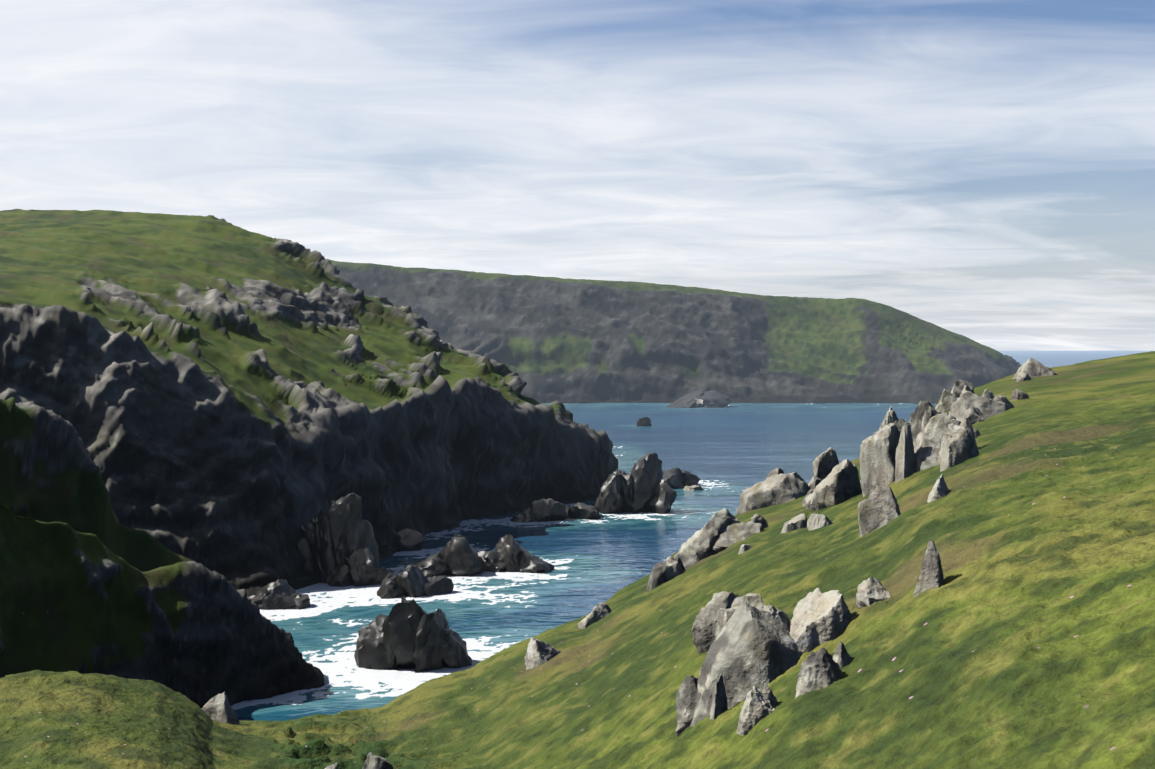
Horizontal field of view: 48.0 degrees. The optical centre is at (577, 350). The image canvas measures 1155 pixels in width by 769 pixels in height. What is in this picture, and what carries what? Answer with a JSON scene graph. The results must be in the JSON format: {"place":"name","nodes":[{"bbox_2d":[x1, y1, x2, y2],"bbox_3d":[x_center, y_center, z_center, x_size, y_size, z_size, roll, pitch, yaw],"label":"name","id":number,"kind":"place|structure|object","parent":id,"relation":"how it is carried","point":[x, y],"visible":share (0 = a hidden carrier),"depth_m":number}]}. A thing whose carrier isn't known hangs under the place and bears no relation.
{"place":"outdoors","nodes":[
{"label":"outdoors","id":0,"kind":"place"},
{"bbox_2d":[0,209,1154,768],"bbox_3d":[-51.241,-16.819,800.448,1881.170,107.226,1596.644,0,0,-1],"label":"terrain","id":1,"kind":"structure","parent":0,"point":[202,419],"depth_m":112.72},
{"bbox_2d":[201,692,240,724],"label":"outcrop","id":2,"kind":"object","parent":1,"relation":"on","point":[218,708],"visible":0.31,"depth_m":37.89},
{"bbox_2d":[325,764,338,768],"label":"rock","id":3,"kind":"object","parent":1,"relation":"on","point":[334,766],"visible":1,"depth_m":30.13},
{"bbox_2d":[362,752,393,768],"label":"outcrop","id":4,"kind":"object","parent":1,"relation":"on","point":[372,761],"visible":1,"depth_m":30.49},
{"bbox_2d":[524,637,561,669],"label":"outcrop","id":5,"kind":"object","parent":1,"relation":"on","point":[539,652],"visible":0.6,"depth_m":39.84},
{"bbox_2d":[578,602,610,628],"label":"outcrop","id":6,"kind":"object","parent":1,"relation":"on","point":[600,611],"visible":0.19,"depth_m":45.12},
{"bbox_2d":[646,556,685,591],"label":"outcrop","id":7,"kind":"object","parent":1,"relation":"on","point":[669,568],"visible":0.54,"depth_m":45.85},
{"bbox_2d":[676,674,727,737],"bbox_3d":[2.117,6.268,21.759,0.900,2.007,1.739,0,0,-1],"label":"outcrop","id":8,"kind":"object","parent":1,"relation":"on","point":[686,692],"visible":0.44,"depth_m":21.99},
{"bbox_2d":[674,485,739,567],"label":"outcrop","id":9,"kind":"object","parent":1,"relation":"on","point":[697,546],"visible":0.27,"depth_m":47.97},
{"bbox_2d":[712,521,762,552],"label":"outcrop","id":10,"kind":"object","parent":1,"relation":"on","point":[732,533],"visible":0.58,"depth_m":47.81},
{"bbox_2d":[738,544,750,553],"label":"rock","id":11,"kind":"object","parent":1,"relation":"on","point":[744,548],"visible":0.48,"depth_m":42.28},
{"bbox_2d":[737,684,777,735],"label":"outcrop","id":12,"kind":"object","parent":1,"relation":"on","point":[758,706],"visible":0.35,"depth_m":19.03},
{"bbox_2d":[751,514,767,528],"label":"rock","id":13,"kind":"object","parent":1,"relation":"on","point":[756,518],"visible":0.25,"depth_m":48.69},
{"bbox_2d":[690,588,851,726],"bbox_3d":[3.283,5.705,24.422,3.148,3.203,6.885,0,0,-1],"label":"outcrop","id":14,"kind":"object","parent":1,"relation":"on","point":[747,642],"visible":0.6,"depth_m":21.72},
{"bbox_2d":[736,468,810,514],"bbox_3d":[9.925,7.565,62.802,3.360,3.504,5.347,0,0,24],"label":"outcrop","id":15,"kind":"object","parent":1,"relation":"on","point":[777,486],"visible":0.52,"depth_m":60.69},
{"bbox_2d":[781,514,807,532],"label":"outcrop","id":16,"kind":"object","parent":1,"relation":"on","point":[797,522],"visible":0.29,"depth_m":43.54},
{"bbox_2d":[802,489,813,506],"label":"rock","id":17,"kind":"object","parent":1,"relation":"on","point":[804,500],"visible":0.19,"depth_m":54.26},
{"bbox_2d":[806,493,812,508],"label":"rock","id":18,"kind":"object","parent":1,"relation":"on","point":[808,499],"visible":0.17,"depth_m":52.14},
{"bbox_2d":[808,476,821,488],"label":"rock","id":19,"kind":"object","parent":1,"relation":"on","point":[814,482],"visible":0.23,"depth_m":63.02},
{"bbox_2d":[807,513,832,530],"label":"rock","id":20,"kind":"object","parent":1,"relation":"on","point":[815,521],"visible":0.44,"depth_m":41.55},
{"bbox_2d":[795,641,851,698],"bbox_3d":[3.729,4.996,18.913,1.154,1.371,0.690,0,0,-31],"label":"outcrop","id":21,"kind":"object","parent":1,"relation":"on","point":[820,669],"visible":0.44,"depth_m":18.73},
{"bbox_2d":[810,447,861,510],"bbox_3d":[11.687,6.328,58.546,2.214,4.571,22.353,0,0,11],"label":"outcrop","id":22,"kind":"object","parent":1,"relation":"on","point":[839,483],"visible":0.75,"depth_m":48.07},
{"bbox_2d":[856,577,890,608],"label":"outcrop","id":23,"kind":"object","parent":1,"relation":"on","point":[871,590],"visible":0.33,"depth_m":22.05},
{"bbox_2d":[858,485,900,536],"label":"outcrop","id":24,"kind":"object","parent":1,"relation":"on","point":[878,508],"visible":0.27,"depth_m":33.42},
{"bbox_2d":[859,406,916,496],"bbox_3d":[12.719,4.798,53.227,2.041,4.849,21.984,0,0,13],"label":"outcrop","id":25,"kind":"object","parent":1,"relation":"on","point":[887,455],"visible":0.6,"depth_m":44.22},
{"bbox_2d":[913,540,943,597],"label":"outcrop","id":26,"kind":"object","parent":1,"relation":"on","point":[931,576],"visible":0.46,"depth_m":20.77},
{"bbox_2d":[927,474,948,502],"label":"outcrop","id":27,"kind":"object","parent":1,"relation":"on","point":[940,489],"visible":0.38,"depth_m":31.10},
{"bbox_2d":[910,401,978,471],"bbox_3d":[14.158,3.812,50.855,2.861,3.858,24.215,0,0,15],"label":"outcrop","id":28,"kind":"object","parent":1,"relation":"on","point":[945,440],"visible":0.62,"depth_m":42.53},
{"bbox_2d":[935,388,957,413],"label":"outcrop","id":29,"kind":"object","parent":1,"relation":"on","point":[948,399],"visible":0.31,"depth_m":75.49},
{"bbox_2d":[964,407,986,424],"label":"rock","id":30,"kind":"object","parent":1,"relation":"on","point":[972,415],"visible":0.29,"depth_m":54.89},
{"bbox_2d":[973,428,980,437],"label":"rock","id":31,"kind":"object","parent":1,"relation":"on","point":[976,433],"visible":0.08,"depth_m":45.26},
{"bbox_2d":[949,380,1007,422],"bbox_3d":[21.466,3.196,70.148,2.845,2.819,29.505,0,0,16],"label":"outcrop","id":32,"kind":"object","parent":1,"relation":"on","point":[987,405],"visible":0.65,"depth_m":56.79},
{"bbox_2d":[993,395,1013,408],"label":"rock","id":33,"kind":"object","parent":1,"relation":"on","point":[1004,399],"visible":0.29,"depth_m":57.59},
{"bbox_2d":[1011,389,1028,399],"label":"rock","id":34,"kind":"object","parent":1,"relation":"on","point":[1017,394],"visible":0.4,"depth_m":61.25},
{"bbox_2d":[1016,371,1030,381],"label":"rock","id":35,"kind":"object","parent":1,"relation":"on","point":[1023,376],"visible":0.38,"depth_m":83.67},
{"bbox_2d":[1012,358,1057,378],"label":"outcrop","id":36,"kind":"object","parent":1,"relation":"on","point":[1031,367],"visible":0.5,"depth_m":89.67},
{"bbox_2d":[0,0,1154,350],"label":"sky","id":37,"kind":"structure","parent":0,"point":[982,171]},
{"bbox_2d":[231,351,1149,720],"bbox_3d":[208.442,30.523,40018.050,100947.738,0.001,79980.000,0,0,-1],"label":"sea","id":38,"kind":"structure","parent":0,"point":[727,455],"depth_m":205.70},
{"bbox_2d":[247,579,310,609],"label":"sea rock","id":39,"kind":"object","parent":38,"relation":"in","point":[278,594],"visible":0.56,"depth_m":153.28},
{"bbox_2d":[296,493,379,582],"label":"sea rock","id":40,"kind":"object","parent":38,"relation":"in","point":[336,533],"visible":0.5,"depth_m":170.60},
{"bbox_2d":[326,548,393,586],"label":"sea rock","id":41,"kind":"object","parent":38,"relation":"in","point":[357,568],"visible":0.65,"depth_m":168.39},
{"bbox_2d":[397,529,424,550],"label":"sea rock","id":42,"kind":"object","parent":38,"relation":"in","point":[412,540],"visible":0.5,"depth_m":197.54},
{"bbox_2d":[354,596,471,672],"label":"sea rock","id":43,"kind":"object","parent":38,"relation":"in","point":[407,634],"visible":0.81,"depth_m":123.87},
{"bbox_2d":[377,565,453,598],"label":"sea rock","id":44,"kind":"object","parent":38,"relation":"in","point":[411,581],"visible":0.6,"depth_m":160.91},
{"bbox_2d":[410,534,483,577],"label":"sea rock","id":45,"kind":"object","parent":38,"relation":"in","point":[457,555],"visible":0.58,"depth_m":175.05},
{"bbox_2d":[478,534,554,572],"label":"sea rock","id":46,"kind":"object","parent":38,"relation":"in","point":[509,554],"visible":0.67,"depth_m":178.79},
{"bbox_2d":[510,498,567,522],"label":"sea rock","id":47,"kind":"object","parent":38,"relation":"in","point":[543,509],"visible":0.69,"depth_m":230.97},
{"bbox_2d":[566,502,600,519],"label":"sea rock","id":48,"kind":"object","parent":38,"relation":"in","point":[578,510],"visible":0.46,"depth_m":233.96},
{"bbox_2d":[595,452,676,513],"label":"sea rock","id":49,"kind":"object","parent":38,"relation":"in","point":[643,486],"visible":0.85,"depth_m":243.00},
{"bbox_2d":[637,417,651,425],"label":"sea rock","id":50,"kind":"object","parent":38,"relation":"in","point":[644,421],"visible":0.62,"depth_m":519.71},
{"bbox_2d":[663,467,683,487],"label":"sea rock","id":51,"kind":"object","parent":38,"relation":"in","point":[673,477],"visible":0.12,"depth_m":287.51},
{"bbox_2d":[681,470,699,485],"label":"sea rock","id":52,"kind":"object","parent":38,"relation":"in","point":[690,479],"visible":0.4,"depth_m":290.71},
{"bbox_2d":[667,389,732,407],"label":"sea rock","id":53,"kind":"object","parent":38,"relation":"in","point":[702,398],"visible":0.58,"depth_m":691.50}
]}

